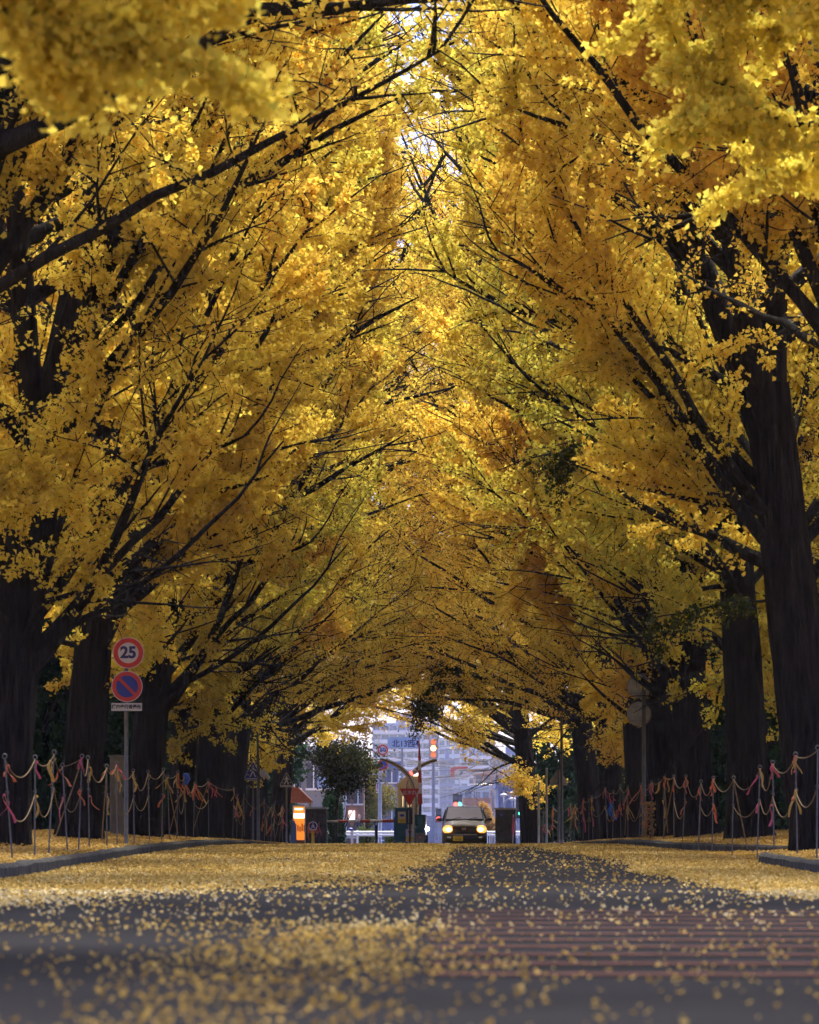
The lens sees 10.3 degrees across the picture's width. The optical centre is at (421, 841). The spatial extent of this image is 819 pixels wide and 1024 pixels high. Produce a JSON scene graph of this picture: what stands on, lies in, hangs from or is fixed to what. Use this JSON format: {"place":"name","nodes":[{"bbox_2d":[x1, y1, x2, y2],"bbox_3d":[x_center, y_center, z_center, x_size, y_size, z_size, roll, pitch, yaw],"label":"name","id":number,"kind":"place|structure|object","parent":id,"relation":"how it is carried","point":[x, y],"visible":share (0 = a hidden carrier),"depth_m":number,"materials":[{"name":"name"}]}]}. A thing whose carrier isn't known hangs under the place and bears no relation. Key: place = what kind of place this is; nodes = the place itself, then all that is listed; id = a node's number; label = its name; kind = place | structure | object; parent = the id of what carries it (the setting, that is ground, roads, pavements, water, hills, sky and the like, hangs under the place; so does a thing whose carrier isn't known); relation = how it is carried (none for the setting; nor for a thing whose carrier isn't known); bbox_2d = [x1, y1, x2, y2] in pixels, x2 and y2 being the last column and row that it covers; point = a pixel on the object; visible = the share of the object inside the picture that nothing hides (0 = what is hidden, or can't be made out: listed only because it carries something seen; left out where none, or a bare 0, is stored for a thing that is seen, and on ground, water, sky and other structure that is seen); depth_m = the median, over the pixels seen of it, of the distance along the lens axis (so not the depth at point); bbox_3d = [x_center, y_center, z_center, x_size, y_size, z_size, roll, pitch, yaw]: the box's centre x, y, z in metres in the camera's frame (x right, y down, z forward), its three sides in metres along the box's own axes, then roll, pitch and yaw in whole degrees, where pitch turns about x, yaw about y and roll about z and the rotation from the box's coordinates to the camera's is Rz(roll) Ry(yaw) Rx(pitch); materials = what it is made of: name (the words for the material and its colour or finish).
{"place":"outdoors","nodes":[
{"label":"outdoors","id":0,"kind":"place"},
{"bbox_2d":[291,787,312,806],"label":"roof","id":1,"kind":"structure","parent":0,"point":[298,795],"depth_m":160.00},
{"bbox_2d":[0,833,815,861],"bbox_3d":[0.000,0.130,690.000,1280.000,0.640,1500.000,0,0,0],"label":"ground","id":2,"kind":"structure","parent":0,"point":[783,844],"depth_m":70.71,"materials":[{"name":"yellow plant"}]},
{"bbox_2d":[2,753,12,857],"bbox_3d":[-4.535,-0.298,49.942,0.061,1.348,0.038,-4,2,0],"label":"stake","id":3,"kind":"object","parent":2,"relation":"on","point":[7,791],"visible":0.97,"depth_m":49.94,"materials":[{"name":"metal"}]},
{"bbox_2d":[2,759,35,822],"bbox_3d":[-4.619,-0.562,51.235,0.307,0.796,2.717,0,0,0],"label":"barrier rope","id":4,"kind":"object","parent":3,"relation":"hanging from","point":[14,780],"visible":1,"depth_m":50.20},
{"bbox_2d":[33,755,37,854],"bbox_3d":[-4.475,-0.327,52.587,0.061,1.365,0.037,0,0,0],"label":"stake","id":5,"kind":"object","parent":2,"relation":"on","point":[35,791],"visible":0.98,"depth_m":52.59,"materials":[{"name":"metal"}]},
{"bbox_2d":[1,535,75,829],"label":"evergreen shrub","id":6,"kind":"object","parent":2,"relation":"on","point":[50,725],"visible":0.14,"depth_m":100.05,"materials":[{"name":"green plant"}]},
{"bbox_2d":[48,750,56,852],"bbox_3d":[-4.470,-0.383,54.800,0.061,1.465,0.038,3,-2,0],"label":"stake","id":7,"kind":"object","parent":2,"relation":"on","point":[52,787],"visible":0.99,"depth_m":54.80,"materials":[{"name":"metal"}]},
{"bbox_2d":[36,754,54,817],"bbox_3d":[-4.447,-0.670,53.709,0.088,0.781,2.242,0,0,1],"label":"barrier rope","id":8,"kind":"object","parent":7,"relation":"hanging from","point":[52,779],"visible":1,"depth_m":54.08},
{"bbox_2d":[0,129,147,536],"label":"ginkgo tree","id":9,"kind":"object","parent":2,"relation":"on","point":[8,390],"visible":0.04,"depth_m":81.38,"materials":[{"name":"yellow plant"}]},
{"bbox_2d":[86,755,89,846],"bbox_3d":[-4.566,-0.450,62.310,0.061,1.474,0.038,-1,2,0],"label":"stake","id":10,"kind":"object","parent":2,"relation":"on","point":[88,788],"visible":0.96,"depth_m":62.31,"materials":[{"name":"metal"}]},
{"bbox_2d":[55,757,87,836],"bbox_3d":[-4.543,-0.595,60.440,0.374,1.076,3.708,0,0,0],"label":"barrier rope","id":11,"kind":"object","parent":10,"relation":"hanging from","point":[80,762],"visible":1,"depth_m":58.70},
{"bbox_2d":[102,674,130,827],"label":"evergreen shrub","id":12,"kind":"object","parent":2,"relation":"on","point":[115,733],"visible":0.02,"depth_m":108.20,"materials":[{"name":"green plant"}]},
{"bbox_2d":[108,755,128,834],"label":"control cabinet","id":13,"kind":"object","parent":2,"relation":"on","point":[119,759],"visible":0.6,"depth_m":86.59,"materials":[{"name":"black"}]},
{"bbox_2d":[104,631,135,830],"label":"evergreen shrub","id":14,"kind":"object","parent":2,"relation":"on","point":[130,725],"depth_m":116.57,"materials":[{"name":"green plant"}]},
{"bbox_2d":[111,637,143,843],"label":"speed sign","id":15,"kind":"object","parent":2,"relation":"on","point":[127,685],"visible":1,"depth_m":69.94,"materials":[{"name":"red"}]},
{"bbox_2d":[0,839,285,877],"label":"kerb","id":16,"kind":"structure","parent":2,"relation":"on","point":[23,867],"depth_m":58.61,"materials":[{"name":"concrete"}]},
{"bbox_2d":[0,0,318,140],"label":"ginkgo tree","id":17,"kind":"object","parent":2,"relation":"on","point":[77,58],"visible":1,"depth_m":18.91,"materials":[{"name":"yellow plant"}]},
{"bbox_2d":[1,75,324,829],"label":"ginkgo tree","id":18,"kind":"object","parent":2,"relation":"on","point":[38,824],"depth_m":101.59,"materials":[{"name":"yellow plant"}]},
{"bbox_2d":[164,712,171,824],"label":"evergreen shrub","id":19,"kind":"object","parent":2,"relation":"on","point":[167,757],"visible":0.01,"depth_m":133.74,"materials":[{"name":"green plant"}]},
{"bbox_2d":[0,0,405,846],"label":"ginkgo tree","id":20,"kind":"object","parent":2,"relation":"on","point":[68,390],"visible":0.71,"depth_m":61.09,"materials":[{"name":"yellow plant"}]},
{"bbox_2d":[0,11,428,839],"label":"ginkgo tree","id":21,"kind":"object","parent":2,"relation":"on","point":[256,367],"visible":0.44,"depth_m":75.30,"materials":[{"name":"yellow plant"}]},
{"bbox_2d":[0,11,444,836],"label":"ginkgo tree","id":22,"kind":"object","parent":2,"relation":"on","point":[186,715],"visible":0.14,"depth_m":101.51,"materials":[{"name":"yellow plant"}]},
{"bbox_2d":[1,4,452,836],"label":"ginkgo tree","id":23,"kind":"object","parent":2,"relation":"on","point":[161,696],"visible":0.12,"depth_m":88.67,"materials":[{"name":"yellow plant"}]},
{"bbox_2d":[245,762,260,839],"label":"crossing sign","id":24,"kind":"object","parent":2,"relation":"on","point":[251,775],"visible":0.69,"depth_m":123.95,"materials":[{"name":"grey"}]},
{"bbox_2d":[256,733,269,840],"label":"lamp post","id":25,"kind":"object","parent":2,"relation":"on","point":[262,773],"visible":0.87,"depth_m":122.06,"materials":[{"name":"metal"}]},
{"bbox_2d":[0,0,550,293],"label":"ginkgo tree","id":26,"kind":"object","parent":2,"relation":"on","point":[28,148],"visible":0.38,"depth_m":47.78,"materials":[{"name":"yellow plant"}]},
{"bbox_2d":[245,719,309,834],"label":"evergreen shrub","id":27,"kind":"object","parent":2,"relation":"on","point":[299,764],"visible":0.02,"depth_m":169.19,"materials":[{"name":"green plant"}]},
{"bbox_2d":[112,12,459,837],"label":"ginkgo tree","id":28,"kind":"object","parent":2,"relation":"on","point":[324,626],"visible":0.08,"depth_m":114.65,"materials":[{"name":"yellow plant"}]},
{"bbox_2d":[280,773,292,843],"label":"crossing sign","id":29,"kind":"object","parent":2,"relation":"on","point":[286,782],"visible":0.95,"depth_m":146.45,"materials":[{"name":"grey"}]},
{"bbox_2d":[293,805,305,843],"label":"vending kiosk","id":30,"kind":"object","parent":2,"relation":"on","point":[299,815],"visible":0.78,"depth_m":152.00,"materials":[{"name":"orange"}]},
{"bbox_2d":[290,746,344,837],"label":"corner building","id":31,"kind":"structure","parent":2,"relation":"on","point":[311,793],"depth_m":225.00,"materials":[{"name":"blue"}]},
{"bbox_2d":[306,763,321,789],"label":"window","id":32,"kind":"structure","parent":31,"relation":"in","point":[310,786],"depth_m":224.92,"materials":[{"name":"grey"}]},
{"bbox_2d":[224,15,466,839],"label":"ginkgo tree","id":33,"kind":"object","parent":2,"relation":"on","point":[372,577],"visible":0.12,"depth_m":127.15,"materials":[{"name":"yellow plant"}]},
{"bbox_2d":[297,733,401,843],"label":"broadleaf tree","id":34,"kind":"object","parent":2,"relation":"on","point":[349,764],"visible":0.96,"depth_m":162.33,"materials":[{"name":"green plant"}]},
{"bbox_2d":[346,770,368,843],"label":"shop house","id":35,"kind":"structure","parent":2,"relation":"on","point":[356,804],"depth_m":228.00,"materials":[{"name":"concrete"}]},
{"bbox_2d":[327,817,394,842],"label":"barrier gate","id":36,"kind":"structure","parent":2,"relation":"on","point":[364,821],"depth_m":151.25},
{"bbox_2d":[358,825,374,842],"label":"planting","id":37,"kind":"object","parent":2,"relation":"on","point":[367,839],"visible":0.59,"depth_m":191.87,"materials":[{"name":"green plant"}]},
{"bbox_2d":[251,188,491,842],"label":"ginkgo tree","id":38,"kind":"object","parent":2,"relation":"on","point":[277,798],"visible":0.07,"depth_m":151.04,"materials":[{"name":"yellow plant"}]},
{"bbox_2d":[363,749,396,830],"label":"garden tree","id":39,"kind":"object","parent":2,"relation":"on","point":[371,807],"visible":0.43,"depth_m":231.53,"materials":[{"name":"green plant"}]},
{"bbox_2d":[245,153,518,841],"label":"ginkgo tree","id":40,"kind":"object","parent":2,"relation":"on","point":[361,683],"visible":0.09,"depth_m":139.07,"materials":[{"name":"yellow plant"}]},
{"bbox_2d":[398,658,485,744],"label":"creeper","id":41,"kind":"object","parent":40,"relation":"attached to","point":[420,712],"visible":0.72,"depth_m":137.93,"materials":[{"name":"green plant"}]},
{"bbox_2d":[371,761,400,842],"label":"apartment block","id":42,"kind":"structure","parent":2,"relation":"on","point":[391,779],"depth_m":299.94,"materials":[{"name":"blue"}]},
{"bbox_2d":[372,713,439,815],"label":"apartment block","id":43,"kind":"structure","parent":2,"relation":"on","point":[394,728],"depth_m":1249.94,"materials":[{"name":"white"}]},
{"bbox_2d":[427,816,442,842],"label":"shop house","id":44,"kind":"structure","parent":2,"relation":"on","point":[429,825],"depth_m":700.00,"materials":[{"name":"blue"}]},
{"bbox_2d":[439,749,455,815],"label":"apartment block","id":45,"kind":"structure","parent":2,"relation":"on","point":[445,802],"depth_m":1150.00,"materials":[{"name":"blue"}]},
{"bbox_2d":[439,735,471,785],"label":"apartment block","id":46,"kind":"structure","parent":2,"relation":"on","point":[453,754],"depth_m":1330.00,"materials":[{"name":"white"}]},
{"bbox_2d":[453,786,491,843],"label":"office building","id":47,"kind":"structure","parent":2,"relation":"on","point":[486,794],"depth_m":619.94,"materials":[{"name":"blue"}]},
{"bbox_2d":[462,798,489,843],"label":"shop house","id":48,"kind":"structure","parent":2,"relation":"on","point":[469,801],"depth_m":419.80,"materials":[{"name":"brick"}]},
{"bbox_2d":[467,748,491,785],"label":"apartment block","id":49,"kind":"structure","parent":2,"relation":"on","point":[474,757],"depth_m":1098.85,"materials":[{"name":"white"}]},
{"bbox_2d":[341,209,620,842],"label":"ginkgo tree","id":50,"kind":"object","parent":2,"relation":"on","point":[518,730],"visible":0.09,"depth_m":152.69,"materials":[{"name":"yellow plant"}]},
{"bbox_2d":[474,800,495,842],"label":"street tree","id":51,"kind":"object","parent":2,"relation":"on","point":[490,825],"visible":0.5,"depth_m":235.81,"materials":[{"name":"orange plant"}]},
{"bbox_2d":[472,770,506,843],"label":"brick building","id":52,"kind":"structure","parent":2,"relation":"on","point":[479,777],"depth_m":660.00,"materials":[{"name":"blue"}]},
{"bbox_2d":[483,743,503,843],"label":"utility pole","id":53,"kind":"object","parent":2,"relation":"on","point":[493,795],"visible":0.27,"depth_m":429.85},
{"bbox_2d":[325,28,669,840],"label":"ginkgo tree","id":54,"kind":"object","parent":2,"relation":"on","point":[587,774],"visible":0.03,"depth_m":138.31,"materials":[{"name":"yellow plant"}]},
{"bbox_2d":[493,781,517,842],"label":"shop house","id":55,"kind":"structure","parent":2,"relation":"on","point":[499,798],"depth_m":329.94,"materials":[{"name":"blue"}]},
{"bbox_2d":[366,18,705,838],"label":"ginkgo tree","id":56,"kind":"object","parent":2,"relation":"on","point":[482,630],"visible":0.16,"depth_m":126.66,"materials":[{"name":"yellow plant"}]},
{"bbox_2d":[380,29,715,837],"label":"ginkgo tree","id":57,"kind":"object","parent":2,"relation":"on","point":[630,733],"visible":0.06,"depth_m":114.67,"materials":[{"name":"yellow plant"}]},
{"bbox_2d":[550,769,566,842],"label":"crossing sign","id":58,"kind":"object","parent":2,"relation":"on","point":[554,780],"visible":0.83,"depth_m":130.99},
{"bbox_2d":[559,715,563,842],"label":"lamp post","id":59,"kind":"object","parent":2,"relation":"on","point":[561,784],"visible":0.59,"depth_m":128.76,"materials":[{"name":"metal"}]},
{"bbox_2d":[512,714,624,842],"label":"evergreen shrub","id":60,"kind":"object","parent":2,"relation":"on","point":[570,787],"visible":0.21,"depth_m":167.03,"materials":[{"name":"green plant"}]},
{"bbox_2d":[400,11,773,836],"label":"ginkgo tree","id":61,"kind":"object","parent":2,"relation":"on","point":[482,437],"visible":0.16,"depth_m":101.71,"materials":[{"name":"yellow plant"}]},
{"bbox_2d":[360,0,818,838],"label":"ginkgo tree","id":62,"kind":"object","parent":2,"relation":"on","point":[746,652],"visible":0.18,"depth_m":77.76,"materials":[{"name":"yellow plant"}]},
{"bbox_2d":[499,425,655,518],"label":"creeper","id":63,"kind":"object","parent":62,"relation":"hanging from","point":[558,468],"visible":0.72,"depth_m":73.66,"materials":[{"name":"green plant"}]},
{"bbox_2d":[641,593,818,663],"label":"creeper","id":64,"kind":"object","parent":62,"relation":"attached to","point":[736,605],"visible":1,"depth_m":72.60,"materials":[{"name":"green plant"}]},
{"bbox_2d":[377,0,818,837],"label":"ginkgo tree","id":65,"kind":"object","parent":2,"relation":"on","point":[695,764],"visible":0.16,"depth_m":89.58,"materials":[{"name":"yellow plant"}]},
{"bbox_2d":[400,0,818,850],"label":"ginkgo tree","id":66,"kind":"object","parent":2,"relation":"on","point":[614,294],"visible":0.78,"depth_m":65.74,"materials":[{"name":"yellow plant"}]},
{"bbox_2d":[627,673,650,836],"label":"road sign","id":67,"kind":"object","parent":2,"relation":"on","point":[640,717],"visible":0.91,"depth_m":97.02,"materials":[{"name":"metal"}]},
{"bbox_2d":[467,0,818,359],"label":"ginkgo tree","id":68,"kind":"object","parent":2,"relation":"on","point":[755,228],"visible":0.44,"depth_m":53.00,"materials":[{"name":"yellow plant"}]},
{"bbox_2d":[639,801,656,837],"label":"ivy post","id":69,"kind":"object","parent":2,"relation":"on","point":[648,831],"visible":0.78,"depth_m":93.26,"materials":[{"name":"brown plant"}]},
{"bbox_2d":[492,254,818,556],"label":"ginkgo tree","id":70,"kind":"object","parent":2,"relation":"on","point":[806,444],"visible":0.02,"depth_m":94.65,"materials":[{"name":"yellow plant"}]},
{"bbox_2d":[566,839,787,853],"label":"kerb","id":71,"kind":"structure","parent":2,"relation":"on","point":[688,845],"depth_m":74.60,"materials":[{"name":"concrete"}]},
{"bbox_2d":[581,0,818,238],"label":"ginkgo tree","id":72,"kind":"object","parent":2,"relation":"on","point":[723,104],"visible":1,"depth_m":36.56,"materials":[{"name":"yellow plant"}]},
{"bbox_2d":[705,623,726,829],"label":"evergreen shrub","id":73,"kind":"object","parent":2,"relation":"on","point":[718,757],"visible":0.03,"depth_m":116.07,"materials":[{"name":"green plant"}]},
{"bbox_2d":[672,11,818,649],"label":"ginkgo tree","id":74,"kind":"object","parent":2,"relation":"on","point":[815,545],"visible":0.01,"depth_m":93.09,"materials":[{"name":"yellow plant"}]},
{"bbox_2d":[756,765,761,858],"bbox_3d":[4.432,-0.285,59.958,0.061,1.462,0.038,2,2,0],"label":"stake","id":75,"kind":"object","parent":2,"relation":"on","point":[758,812],"visible":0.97,"depth_m":59.95,"materials":[{"name":"metal"}]},
{"bbox_2d":[759,763,779,825],"bbox_3d":[4.446,-0.594,58.600,0.138,0.795,2.696,0,0,0],"label":"barrier rope","id":76,"kind":"object","parent":75,"relation":"hanging from","point":[778,775],"visible":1,"depth_m":57.58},
{"bbox_2d":[766,730,787,830],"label":"evergreen shrub","id":77,"kind":"object","parent":2,"relation":"on","point":[778,823],"visible":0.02,"depth_m":107.18,"materials":[{"name":"green plant"}]},
{"bbox_2d":[758,445,818,829],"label":"ginkgo tree","id":78,"kind":"object","parent":2,"relation":"on","point":[770,743],"depth_m":107.67,"materials":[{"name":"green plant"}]},
{"bbox_2d":[759,852,818,873],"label":"kerb","id":79,"kind":"structure","parent":2,"relation":"on","point":[802,864],"depth_m":51.83,"materials":[{"name":"concrete"}]},
{"bbox_2d":[766,583,818,774],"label":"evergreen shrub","id":80,"kind":"object","parent":2,"relation":"on","point":[774,753],"visible":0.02,"depth_m":99.82,"materials":[{"name":"green plant"}]},
{"bbox_2d":[815,745,818,857],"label":"stake","id":81,"kind":"object","parent":2,"relation":"on","point":[817,785],"visible":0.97,"depth_m":50.50,"materials":[{"name":"metal"}]},
{"bbox_2d":[788,750,816,816],"bbox_3d":[4.399,-0.658,52.090,0.182,0.735,3.140,0,0,0],"label":"barrier rope","id":82,"kind":"object","parent":81,"relation":"hanging from","point":[794,797],"visible":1,"depth_m":53.57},
{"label":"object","id":83,"kind":"object","parent":2,"relation":"on","visible":0},
{"bbox_2d":[382,758,418,842],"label":"arched arm","id":84,"kind":"object","parent":83,"relation":"on","point":[406,773],"visible":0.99,"depth_m":150.96},
{"bbox_2d":[394,808,412,842],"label":"ticket machine","id":85,"kind":"object","parent":83,"relation":"on","point":[401,825],"visible":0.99,"depth_m":150.00,"materials":[{"name":"teal"}]},
{"bbox_2d":[400,789,418,842],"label":"stop sign","id":86,"kind":"object","parent":83,"relation":"on","point":[409,795],"visible":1,"depth_m":149.69,"materials":[{"name":"red"}]},
{"bbox_2d":[415,738,424,842],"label":"barrier gate","id":87,"kind":"structure","parent":83,"relation":"on","point":[420,828],"depth_m":150.02,"materials":[{"name":"teal"}]},
{"bbox_2d":[403,759,436,807],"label":"arched arm","id":88,"kind":"object","parent":83,"relation":"on","point":[405,803],"visible":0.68,"depth_m":152.37},
{"bbox_2d":[0,846,818,1023],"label":"road","id":89,"kind":"structure","parent":0,"point":[23,997],"depth_m":17.42,"materials":[{"name":"asphalt"}]},
{"bbox_2d":[305,807,327,843],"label":"gate pillar","id":90,"kind":"structure","parent":89,"relation":"on","point":[316,814],"depth_m":151.01,"materials":[{"name":"stone"}]},
{"bbox_2d":[321,790,352,843],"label":"conifer","id":91,"kind":"object","parent":89,"relation":"on","point":[329,803],"visible":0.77,"depth_m":163.75,"materials":[{"name":"green plant"}]},
{"bbox_2d":[395,773,418,842],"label":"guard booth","id":92,"kind":"object","parent":89,"relation":"on","point":[399,786],"visible":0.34,"depth_m":157.00,"materials":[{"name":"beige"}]},
{"bbox_2d":[0,829,818,1023],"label":"fallen leaves","id":93,"kind":"object","parent":89,"relation":"on","point":[747,869],"visible":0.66,"depth_m":41.37,"materials":[{"name":"yellow plant"}]},
{"bbox_2d":[436,806,492,843],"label":"car","id":94,"kind":"object","parent":89,"relation":"on","point":[463,824],"visible":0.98,"depth_m":150.80,"materials":[{"name":"brown paint"}]},
{"bbox_2d":[494,808,516,843],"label":"gate pillar","id":95,"kind":"structure","parent":89,"relation":"on","point":[503,825],"depth_m":151.01,"materials":[{"name":"stone"}]},
{"bbox_2d":[545,768,547,842],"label":"guide post","id":96,"kind":"object","parent":89,"relation":"on","point":[546,820],"visible":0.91,"depth_m":137.98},
{"bbox_2d":[425,910,818,974],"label":"road marking","id":97,"kind":"object","parent":89,"relation":"on","point":[521,973],"visible":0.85,"depth_m":18.37,"materials":[{"name":"paint"}]},
{"bbox_2d":[304,1,567,761],"label":"sky","id":98,"kind":"structure","parent":0,"point":[416,13],"materials":[{"name":"white"}]},
{"label":"street","id":99,"kind":"structure","parent":0,"visible":0},
{"bbox_2d":[346,830,393,842],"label":"guard rail","id":100,"kind":"object","parent":99,"relation":"on","point":[357,832],"visible":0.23,"depth_m":187.97,"materials":[{"name":"white"}]},
{"bbox_2d":[372,744,387,842],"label":"speed sign","id":101,"kind":"object","parent":99,"relation":"on","point":[383,748],"visible":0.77,"depth_m":204.92,"materials":[{"name":"grey"}]},
{"bbox_2d":[388,737,418,778],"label":"street name board","id":102,"kind":"object","parent":99,"relation":"on","point":[398,742],"visible":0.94,"depth_m":199.99,"materials":[{"name":"blue"}]},
{"bbox_2d":[429,734,437,842],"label":"traffic signal","id":103,"kind":"object","parent":99,"relation":"on","point":[433,752],"visible":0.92,"depth_m":196.00,"materials":[{"name":"grey"}]},
{"bbox_2d":[450,766,468,794],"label":"shop sign","id":104,"kind":"object","parent":99,"relation":"on","point":[459,769],"visible":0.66,"depth_m":519.94,"materials":[{"name":"white"}]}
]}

